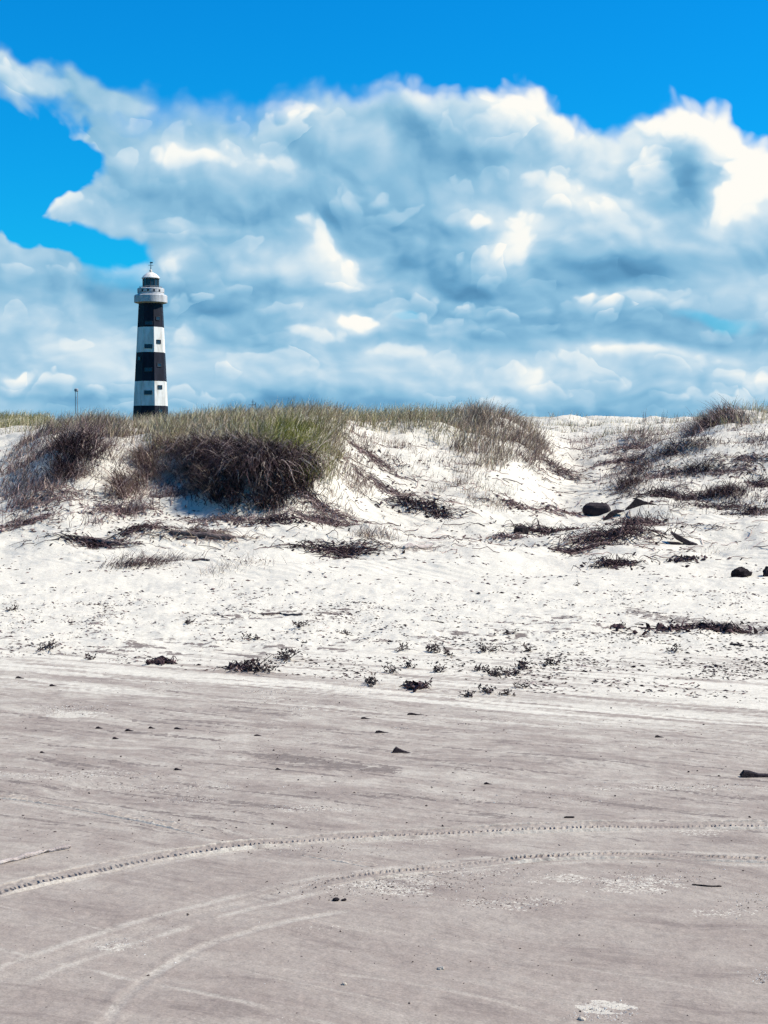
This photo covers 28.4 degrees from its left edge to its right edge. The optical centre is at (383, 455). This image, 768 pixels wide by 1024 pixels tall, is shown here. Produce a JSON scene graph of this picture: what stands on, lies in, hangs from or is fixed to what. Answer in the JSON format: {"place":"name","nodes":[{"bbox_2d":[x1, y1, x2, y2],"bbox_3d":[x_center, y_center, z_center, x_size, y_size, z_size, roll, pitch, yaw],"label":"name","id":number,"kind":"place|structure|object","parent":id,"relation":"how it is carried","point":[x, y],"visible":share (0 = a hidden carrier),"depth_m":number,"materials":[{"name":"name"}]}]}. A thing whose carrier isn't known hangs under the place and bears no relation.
{"place":"outdoors","nodes":[
{"label":"outdoors","id":0,"kind":"place"},
{"bbox_2d":[0,409,767,1023],"bbox_3d":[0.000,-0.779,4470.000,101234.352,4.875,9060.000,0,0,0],"label":"sand terrain","id":1,"kind":"structure","parent":0,"point":[232,931],"depth_m":8.28,"materials":[{"name":"sand"}]},
{"bbox_2d":[0,409,54,427],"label":"ridge grass","id":2,"kind":"structure","parent":1,"relation":"on","point":[20,417],"depth_m":57.82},
{"bbox_2d":[0,845,70,864],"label":"stick","id":3,"kind":"object","parent":1,"relation":"on","point":[27,855],"visible":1,"depth_m":6.25,"materials":[{"name":"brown wood"}]},
{"bbox_2d":[35,638,59,651],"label":"beach sprig","id":4,"kind":"object","parent":1,"relation":"on","point":[46,646],"visible":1,"depth_m":12.42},
{"bbox_2d":[0,488,115,531],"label":"drift mat","id":5,"kind":"object","parent":1,"relation":"on","point":[47,515],"visible":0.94,"depth_m":22.11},
{"bbox_2d":[0,407,140,512],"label":"scrub mound","id":6,"kind":"object","parent":1,"relation":"on","point":[89,425],"visible":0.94,"depth_m":25.14,"materials":[{"name":"brown plant"}]},
{"bbox_2d":[0,455,144,535],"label":"drift mat","id":7,"kind":"object","parent":1,"relation":"on","point":[48,498],"visible":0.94,"depth_m":22.96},
{"bbox_2d":[74,388,77,417],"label":"mast","id":8,"kind":"object","parent":1,"relation":"on","point":[75,389],"visible":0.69,"depth_m":249.95,"materials":[{"name":"grey metal"}]},
{"bbox_2d":[83,653,95,659],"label":"beach sprig","id":9,"kind":"object","parent":1,"relation":"on","point":[89,658],"visible":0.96,"depth_m":11.93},
{"bbox_2d":[0,793,235,839],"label":"tyre track","id":10,"kind":"structure","parent":1,"relation":"on","point":[173,825],"depth_m":6.96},
{"bbox_2d":[9,532,254,552],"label":"drift mat","id":11,"kind":"object","parent":1,"relation":"on","point":[92,543],"visible":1,"depth_m":20.71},
{"bbox_2d":[79,536,121,543],"bbox_3d":[-3.864,1.158,20.811,0.643,0.128,0.178,0,0,12],"label":"driftwood log","id":12,"kind":"object","parent":11,"relation":"on","point":[102,540],"visible":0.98,"depth_m":20.78,"materials":[{"name":"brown wood"}]},
{"bbox_2d":[82,520,204,541],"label":"drift mat","id":13,"kind":"object","parent":1,"relation":"on","point":[132,528],"visible":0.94,"depth_m":21.18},
{"bbox_2d":[133,262,167,419],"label":"lighthouse","id":14,"kind":"object","parent":1,"relation":"on","point":[150,386],"visible":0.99,"depth_m":297.68,"materials":[{"name":"white paint"}]},
{"bbox_2d":[144,390,151,394],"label":"window","id":15,"kind":"structure","parent":14,"relation":"in","point":[146,392],"depth_m":296.88,"materials":[{"name":"glass"}]},
{"bbox_2d":[144,367,151,371],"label":"window","id":16,"kind":"structure","parent":14,"relation":"in","point":[146,369],"depth_m":297.09,"materials":[{"name":"glass"}]},
{"bbox_2d":[97,548,210,569],"bbox_3d":[-2.915,1.310,19.138,1.504,0.346,1.864,0,0,39],"label":"dead shrub","id":17,"kind":"object","parent":1,"relation":"on","point":[150,560],"visible":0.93,"depth_m":18.86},
{"bbox_2d":[145,655,177,665],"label":"stem clump","id":18,"kind":"object","parent":1,"relation":"on","point":[162,660],"visible":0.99,"depth_m":11.69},
{"bbox_2d":[192,558,209,560],"bbox_3d":[-2.285,1.301,19.011,0.232,0.048,0.069,0,0,7],"label":"driftwood log","id":19,"kind":"object","parent":1,"relation":"on","point":[198,559],"visible":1,"depth_m":19.00,"materials":[{"name":"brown wood"}]},
{"bbox_2d":[170,530,233,539],"bbox_3d":[-2.521,1.097,21.023,0.897,0.150,0.127,0,0,6],"label":"driftwood log","id":20,"kind":"object","parent":1,"relation":"on","point":[208,535],"visible":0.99,"depth_m":20.97,"materials":[{"name":"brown wood"}]},
{"bbox_2d":[50,486,369,522],"bbox_3d":[-2.583,0.706,23.706,5.650,0.579,1.362,0,0,-31],"label":"drift mat","id":21,"kind":"object","parent":1,"relation":"on","point":[108,507],"visible":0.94,"depth_m":22.78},
{"bbox_2d":[107,521,323,546],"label":"mat","id":22,"kind":"object","parent":1,"relation":"on","point":[195,529],"visible":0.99,"depth_m":21.05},
{"bbox_2d":[89,395,354,514],"bbox_3d":[-2.573,-0.094,26.495,4.346,2.158,8.805,0,0,0],"label":"grass mound","id":23,"kind":"object","parent":1,"relation":"on","point":[245,449],"depth_m":24.45,"materials":[{"name":"plant"}]},
{"bbox_2d":[139,476,322,507],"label":"drift mat","id":24,"kind":"object","parent":1,"relation":"on","point":[183,486],"visible":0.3,"depth_m":23.95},
{"bbox_2d":[213,658,258,671],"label":"stem clump","id":25,"kind":"object","parent":1,"relation":"on","point":[230,666],"visible":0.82,"depth_m":11.37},
{"bbox_2d":[196,549,284,576],"bbox_3d":[-1.766,1.276,18.498,1.150,0.367,1.417,0,0,0],"label":"dry tuft","id":26,"kind":"object","parent":1,"relation":"on","point":[234,565],"visible":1,"depth_m":18.47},
{"bbox_2d":[241,631,259,639],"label":"beach sprig","id":27,"kind":"object","parent":1,"relation":"on","point":[254,638],"visible":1,"depth_m":13.03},
{"bbox_2d":[234,653,280,673],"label":"beach sprig","id":28,"kind":"object","parent":1,"relation":"on","point":[258,668],"visible":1,"depth_m":11.28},
{"bbox_2d":[171,511,349,530],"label":"drift mat","id":29,"kind":"object","parent":1,"relation":"on","point":[270,519],"visible":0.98,"depth_m":21.83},
{"bbox_2d":[261,612,302,615],"bbox_3d":[-0.934,1.509,14.512,0.484,0.047,0.174,0,0,30],"label":"stick","id":30,"kind":"object","parent":1,"relation":"on","point":[294,614],"visible":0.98,"depth_m":14.57,"materials":[{"name":"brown wood"}]},
{"bbox_2d":[273,645,303,662],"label":"beach sprig","id":31,"kind":"object","parent":1,"relation":"on","point":[286,656],"visible":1,"depth_m":11.88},
{"bbox_2d":[292,620,309,627],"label":"beach sprig","id":32,"kind":"object","parent":1,"relation":"on","point":[298,624],"visible":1,"depth_m":13.64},
{"bbox_2d":[232,502,370,529],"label":"drift mat","id":33,"kind":"object","parent":1,"relation":"on","point":[327,522],"visible":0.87,"depth_m":22.47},
{"bbox_2d":[207,530,424,559],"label":"drift mat","id":34,"kind":"object","parent":1,"relation":"on","point":[344,549],"visible":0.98,"depth_m":20.44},
{"bbox_2d":[253,474,405,533],"bbox_3d":[-0.926,0.682,23.176,2.560,1.017,0.927,0,0,0],"label":"drift mat","id":35,"kind":"object","parent":1,"relation":"on","point":[318,502],"visible":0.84,"depth_m":23.11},
{"bbox_2d":[335,629,351,634],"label":"beach sprig","id":36,"kind":"object","parent":1,"relation":"on","point":[346,633],"visible":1,"depth_m":13.42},
{"bbox_2d":[335,465,373,497],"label":"dry tuft","id":37,"kind":"object","parent":1,"relation":"on","point":[348,486],"visible":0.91,"depth_m":24.61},
{"bbox_2d":[93,509,650,538],"bbox_3d":[-0.167,0.958,21.923,8.079,0.504,1.656,0,0,0],"label":"drift mat","id":38,"kind":"object","parent":1,"relation":"on","point":[227,518],"visible":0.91,"depth_m":22.13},
{"bbox_2d":[364,672,381,686],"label":"beach sprig","id":39,"kind":"object","parent":1,"relation":"on","point":[369,679],"visible":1,"depth_m":10.66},
{"bbox_2d":[346,518,408,540],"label":"dry tuft","id":40,"kind":"object","parent":1,"relation":"on","point":[368,533],"visible":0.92,"depth_m":21.35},
{"bbox_2d":[311,417,444,487],"bbox_3d":[-0.825,-0.092,27.039,3.881,1.334,1.763,0,0,10],"label":"drift mat","id":41,"kind":"object","parent":1,"relation":"on","point":[376,459],"visible":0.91,"depth_m":26.81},
{"bbox_2d":[290,852,474,879],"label":"tyre track","id":42,"kind":"structure","parent":1,"relation":"on","point":[354,862],"depth_m":6.16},
{"bbox_2d":[0,419,767,863],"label":"beach litter","id":43,"kind":"object","parent":1,"relation":"on","point":[714,671],"visible":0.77,"depth_m":14.80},
{"bbox_2d":[0,820,767,896],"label":"tyre track","id":44,"kind":"structure","parent":1,"relation":"on","point":[39,881],"depth_m":6.57,"materials":[{"name":"sand"}]},
{"bbox_2d":[0,408,767,530],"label":"slope grass","id":45,"kind":"structure","parent":1,"relation":"on","point":[143,423],"depth_m":26.17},
{"bbox_2d":[0,397,767,442],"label":"crest grass","id":46,"kind":"structure","parent":1,"relation":"on","point":[758,409],"depth_m":37.20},
{"bbox_2d":[0,682,767,1022],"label":"shell grit","id":47,"kind":"object","parent":1,"relation":"on","point":[402,846],"visible":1,"depth_m":5.95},
{"bbox_2d":[381,663,401,672],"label":"beach sprig","id":48,"kind":"object","parent":1,"relation":"on","point":[390,670],"visible":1,"depth_m":11.22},
{"bbox_2d":[392,747,410,752],"bbox_3d":[0.097,1.620,8.375,0.106,0.034,0.031,0,0,0],"label":"peat wedge","id":49,"kind":"object","parent":1,"relation":"on","point":[397,750],"visible":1,"depth_m":8.37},
{"bbox_2d":[396,642,411,651],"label":"beach sprig","id":50,"kind":"object","parent":1,"relation":"on","point":[401,648],"visible":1,"depth_m":12.38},
{"bbox_2d":[399,659,417,667],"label":"beach sprig","id":51,"kind":"object","parent":1,"relation":"on","point":[408,665],"visible":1,"depth_m":11.50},
{"bbox_2d":[336,469,481,518],"bbox_3d":[1.352,0.528,24.366,5.297,1.086,1.128,0,0,11],"label":"drift mat","id":52,"kind":"object","parent":1,"relation":"on","point":[414,502],"visible":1,"depth_m":24.44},
{"bbox_2d":[399,680,431,691],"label":"stem clump","id":53,"kind":"object","parent":1,"relation":"on","point":[415,686],"visible":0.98,"depth_m":10.51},
{"bbox_2d":[403,677,432,688],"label":"beach sprig","id":54,"kind":"object","parent":53,"relation":"on","point":[430,682],"visible":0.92,"depth_m":10.50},
{"bbox_2d":[403,542,432,548],"bbox_3d":[0.472,1.229,20.750,0.095,0.115,0.604,0,0,43],"label":"driftwood log","id":55,"kind":"object","parent":1,"relation":"on","point":[409,545],"visible":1,"depth_m":20.67,"materials":[{"name":"white wood"}]},
{"bbox_2d":[425,642,443,652],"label":"beach sprig","id":56,"kind":"object","parent":1,"relation":"on","point":[431,647],"visible":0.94,"depth_m":12.35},
{"bbox_2d":[431,661,445,672],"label":"beach sprig","id":57,"kind":"object","parent":1,"relation":"on","point":[435,669],"visible":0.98,"depth_m":11.26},
{"bbox_2d":[406,499,472,530],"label":"drift mat","id":58,"kind":"object","parent":1,"relation":"on","point":[436,513],"visible":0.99,"depth_m":24.11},
{"bbox_2d":[418,480,460,494],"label":"dry tuft","id":59,"kind":"object","parent":1,"relation":"on","point":[438,486],"visible":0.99,"depth_m":26.12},
{"bbox_2d":[314,434,574,523],"bbox_3d":[0.100,0.297,25.543,6.443,1.651,1.578,0,0,11],"label":"drift mat","id":60,"kind":"object","parent":1,"relation":"on","point":[391,492],"visible":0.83,"depth_m":25.78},
{"bbox_2d":[438,646,454,655],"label":"beach sprig","id":61,"kind":"object","parent":1,"relation":"on","point":[446,652],"visible":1,"depth_m":12.12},
{"bbox_2d":[336,394,561,471],"bbox_3d":[1.424,-0.519,31.382,4.996,1.654,7.653,0,0,0],"label":"grass hump","id":62,"kind":"object","parent":1,"relation":"on","point":[481,416],"depth_m":30.33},
{"bbox_2d":[437,472,486,490],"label":"dry tuft","id":63,"kind":"object","parent":1,"relation":"on","point":[459,480],"visible":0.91,"depth_m":26.61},
{"bbox_2d":[459,689,475,696],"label":"beach sprig","id":64,"kind":"object","parent":1,"relation":"on","point":[467,694],"visible":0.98,"depth_m":10.16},
{"bbox_2d":[474,664,489,670],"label":"beach sprig","id":65,"kind":"object","parent":1,"relation":"on","point":[477,668],"visible":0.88,"depth_m":11.32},
{"bbox_2d":[467,489,503,508],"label":"dry tuft","id":66,"kind":"object","parent":1,"relation":"on","point":[475,500],"visible":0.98,"depth_m":25.29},
{"bbox_2d":[475,683,496,693],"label":"beach sprig","id":67,"kind":"object","parent":1,"relation":"on","point":[487,690],"visible":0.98,"depth_m":10.35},
{"bbox_2d":[478,639,502,652],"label":"beach sprig","id":68,"kind":"object","parent":1,"relation":"on","point":[482,648],"visible":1,"depth_m":12.29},
{"bbox_2d":[482,664,505,676],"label":"beach sprig","id":69,"kind":"object","parent":1,"relation":"on","point":[495,673],"visible":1,"depth_m":11.10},
{"bbox_2d":[441,529,556,544],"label":"drift mat","id":70,"kind":"object","parent":1,"relation":"on","point":[503,535],"visible":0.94,"depth_m":22.53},
{"bbox_2d":[495,686,514,696],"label":"beach sprig","id":71,"kind":"object","parent":1,"relation":"on","point":[507,692],"visible":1,"depth_m":10.22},
{"bbox_2d":[456,492,557,517],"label":"drift mat","id":72,"kind":"object","parent":1,"relation":"on","point":[511,502],"visible":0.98,"depth_m":25.38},
{"bbox_2d":[499,665,523,675],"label":"beach sprig","id":73,"kind":"object","parent":1,"relation":"on","point":[515,672],"visible":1,"depth_m":11.13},
{"bbox_2d":[513,525,528,533],"bbox_3d":[2.105,1.156,23.314,0.234,0.185,0.200,0,0,0],"label":"peat lump","id":74,"kind":"object","parent":1,"relation":"on","point":[523,529],"visible":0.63,"depth_m":23.26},
{"bbox_2d":[514,655,533,668],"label":"beach sprig","id":75,"kind":"object","parent":1,"relation":"on","point":[522,663],"visible":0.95,"depth_m":11.47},
{"bbox_2d":[513,678,534,687],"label":"beach sprig","id":76,"kind":"object","parent":1,"relation":"on","point":[526,686],"visible":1,"depth_m":10.50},
{"bbox_2d":[522,642,534,651],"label":"beach sprig","id":77,"kind":"object","parent":1,"relation":"on","point":[526,648],"visible":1,"depth_m":12.38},
{"bbox_2d":[429,538,633,556],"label":"drift mat","id":78,"kind":"object","parent":1,"relation":"on","point":[575,551],"visible":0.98,"depth_m":21.26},
{"bbox_2d":[301,852,767,888],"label":"tyre track","id":79,"kind":"structure","parent":1,"relation":"on","point":[513,859],"depth_m":6.18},
{"bbox_2d":[506,439,579,482],"bbox_3d":[3.197,0.015,29.966,1.838,1.015,2.950,0,0,0],"label":"dead bush","id":80,"kind":"object","parent":1,"relation":"on","point":[546,456],"visible":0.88,"depth_m":30.34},
{"bbox_2d":[541,653,561,665],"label":"beach sprig","id":81,"kind":"object","parent":1,"relation":"on","point":[548,661],"visible":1,"depth_m":11.64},
{"bbox_2d":[504,492,604,517],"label":"drift mat","id":82,"kind":"object","parent":1,"relation":"on","point":[556,509],"visible":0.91,"depth_m":25.77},
{"bbox_2d":[441,518,683,536],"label":"drift mat","id":83,"kind":"object","parent":1,"relation":"on","point":[544,529],"visible":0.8,"depth_m":23.52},
{"bbox_2d":[525,447,604,482],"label":"drift mat","id":84,"kind":"object","parent":1,"relation":"on","point":[564,471],"visible":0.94,"depth_m":30.27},
{"bbox_2d":[431,619,751,634],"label":"drift mat","id":85,"kind":"object","parent":1,"relation":"on","point":[676,628],"visible":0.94,"depth_m":13.58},
{"bbox_2d":[582,502,610,515],"bbox_3d":[3.594,0.919,25.696,0.477,0.272,0.288,0,0,0],"label":"rock","id":86,"kind":"object","parent":1,"relation":"on","point":[594,509],"visible":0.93,"depth_m":25.59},
{"bbox_2d":[555,430,641,445],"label":"dead bush","id":87,"kind":"object","parent":1,"relation":"on","point":[592,440],"visible":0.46,"depth_m":37.15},
{"bbox_2d":[527,443,687,474],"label":"drift mat","id":88,"kind":"object","parent":1,"relation":"on","point":[617,461],"visible":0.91,"depth_m":30.90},
{"bbox_2d":[603,509,624,520],"bbox_3d":[3.820,0.990,25.360,0.403,0.201,0.126,0,0,-10],"label":"driftwood piece","id":89,"kind":"object","parent":1,"relation":"on","point":[612,513],"visible":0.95,"depth_m":25.32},
{"bbox_2d":[507,417,738,459],"bbox_3d":[5.264,-0.360,32.988,5.233,0.986,1.540,0,0,0],"label":"drift mat","id":90,"kind":"object","parent":1,"relation":"on","point":[625,447],"visible":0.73,"depth_m":32.94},
{"bbox_2d":[499,519,755,550],"bbox_3d":[3.967,1.146,22.591,7.033,0.463,1.884,0,0,-16],"label":"drift mat","id":91,"kind":"object","parent":1,"relation":"on","point":[614,533],"visible":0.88,"depth_m":22.06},
{"bbox_2d":[571,553,689,569],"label":"drift mat","id":92,"kind":"object","parent":1,"relation":"on","point":[613,562],"visible":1,"depth_m":19.66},
{"bbox_2d":[595,424,679,447],"bbox_3d":[5.841,-0.445,33.721,2.121,0.701,1.667,0,0,-36],"label":"dead bush","id":93,"kind":"object","parent":1,"relation":"on","point":[642,434],"visible":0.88,"depth_m":33.60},
{"bbox_2d":[601,444,675,494],"bbox_3d":[4.918,0.226,29.298,1.628,1.106,4.431,0,0,12],"label":"dead bush","id":94,"kind":"object","parent":1,"relation":"on","point":[635,480],"visible":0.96,"depth_m":28.64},
{"bbox_2d":[625,498,656,509],"bbox_3d":[4.288,0.827,25.562,0.598,0.250,0.131,0,0,-6],"label":"driftwood piece","id":95,"kind":"object","parent":1,"relation":"on","point":[636,502],"visible":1,"depth_m":25.53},
{"bbox_2d":[595,504,688,531],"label":"drift mat","id":96,"kind":"object","parent":1,"relation":"on","point":[640,519],"visible":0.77,"depth_m":24.09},
{"bbox_2d":[578,452,719,495],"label":"drift mat","id":97,"kind":"object","parent":1,"relation":"on","point":[661,473],"visible":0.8,"depth_m":28.79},
{"bbox_2d":[544,481,767,511],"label":"drift mat","id":98,"kind":"object","parent":1,"relation":"on","point":[677,494],"visible":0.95,"depth_m":26.22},
{"bbox_2d":[554,617,767,634],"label":"drift mat","id":99,"kind":"object","parent":1,"relation":"on","point":[719,628],"visible":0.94,"depth_m":13.47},
{"bbox_2d":[666,643,680,652],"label":"beach sprig","id":100,"kind":"object","parent":1,"relation":"on","point":[676,648],"visible":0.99,"depth_m":12.34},
{"bbox_2d":[667,541,683,544],"bbox_3d":[4.186,1.252,21.778,0.252,0.058,0.096,0,0,0],"label":"driftwood piece","id":101,"kind":"object","parent":1,"relation":"on","point":[675,543],"visible":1,"depth_m":21.74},
{"bbox_2d":[670,532,697,544],"bbox_3d":[4.310,1.189,21.831,0.397,0.187,0.122,0,0,8],"label":"driftwood piece","id":102,"kind":"object","parent":1,"relation":"on","point":[681,539],"visible":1,"depth_m":21.79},
{"bbox_2d":[632,552,742,576],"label":"drift mat","id":103,"kind":"object","parent":1,"relation":"on","point":[676,559],"visible":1,"depth_m":20.32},
{"bbox_2d":[626,429,749,467],"bbox_3d":[6.136,-0.155,30.912,2.595,0.850,1.564,0,0,0],"label":"dead bush","id":104,"kind":"object","parent":1,"relation":"on","point":[671,452],"visible":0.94,"depth_m":30.89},
{"bbox_2d":[660,456,729,478],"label":"dead bush","id":105,"kind":"object","parent":1,"relation":"on","point":[698,467],"visible":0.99,"depth_m":28.77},
{"bbox_2d":[651,449,756,467],"bbox_3d":[6.399,0.100,29.380,3.440,0.676,1.234,0,0,0],"label":"dead bush","id":106,"kind":"object","parent":1,"relation":"on","point":[728,456],"visible":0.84,"depth_m":29.37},
{"bbox_2d":[648,458,764,478],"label":"drift mat","id":107,"kind":"object","parent":1,"relation":"on","point":[720,472],"visible":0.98,"depth_m":28.56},
{"bbox_2d":[692,884,721,886],"bbox_3d":[1.237,1.647,5.825,0.112,0.009,0.014,0,0,10],"label":"stick","id":108,"kind":"object","parent":1,"relation":"on","point":[707,885],"visible":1,"depth_m":5.82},
{"bbox_2d":[650,499,767,518],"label":"drift mat","id":109,"kind":"object","parent":1,"relation":"on","point":[725,506],"visible":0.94,"depth_m":25.39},
{"bbox_2d":[671,396,760,436],"bbox_3d":[7.369,-0.872,34.072,2.282,1.194,1.997,0,0,-18],"label":"dead bush","id":110,"kind":"object","parent":1,"relation":"on","point":[713,416],"visible":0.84,"depth_m":33.95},
{"bbox_2d":[691,476,757,503],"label":"dead bush","id":111,"kind":"object","parent":1,"relation":"on","point":[731,489],"visible":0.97,"depth_m":26.17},
{"bbox_2d":[723,625,732,631],"bbox_3d":[3.045,1.535,13.439,0.093,0.087,0.081,0,0,0],"label":"peat lump","id":112,"kind":"object","parent":1,"relation":"on","point":[729,627],"visible":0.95,"depth_m":13.42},
{"bbox_2d":[695,452,767,470],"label":"drift mat","id":113,"kind":"object","parent":1,"relation":"on","point":[755,458],"visible":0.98,"depth_m":28.90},
{"bbox_2d":[731,567,751,576],"bbox_3d":[4.450,1.469,18.918,0.239,0.186,0.200,0,0,-41],"label":"peat lump","id":114,"kind":"object","parent":1,"relation":"on","point":[743,572],"visible":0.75,"depth_m":18.85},
{"bbox_2d":[720,500,767,516],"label":"drift mat","id":115,"kind":"object","parent":1,"relation":"on","point":[749,510],"visible":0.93,"depth_m":24.84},
{"bbox_2d":[729,429,766,443],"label":"dead bush","id":116,"kind":"object","parent":1,"relation":"on","point":[753,437],"visible":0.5,"depth_m":31.15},
{"bbox_2d":[729,468,767,487],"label":"drift mat","id":117,"kind":"object","parent":1,"relation":"on","point":[760,482],"visible":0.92,"depth_m":27.88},
{"bbox_2d":[739,770,767,777],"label":"driftwood piece","id":118,"kind":"object","parent":1,"relation":"on","point":[747,774],"visible":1,"depth_m":7.77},
{"bbox_2d":[762,566,767,576],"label":"peat lump","id":119,"kind":"object","parent":1,"relation":"on","point":[765,572],"visible":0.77,"depth_m":18.82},
{"bbox_2d":[0,0,767,419],"label":"sky","id":120,"kind":"structure","parent":0,"point":[539,207],"materials":[{"name":"blue"}]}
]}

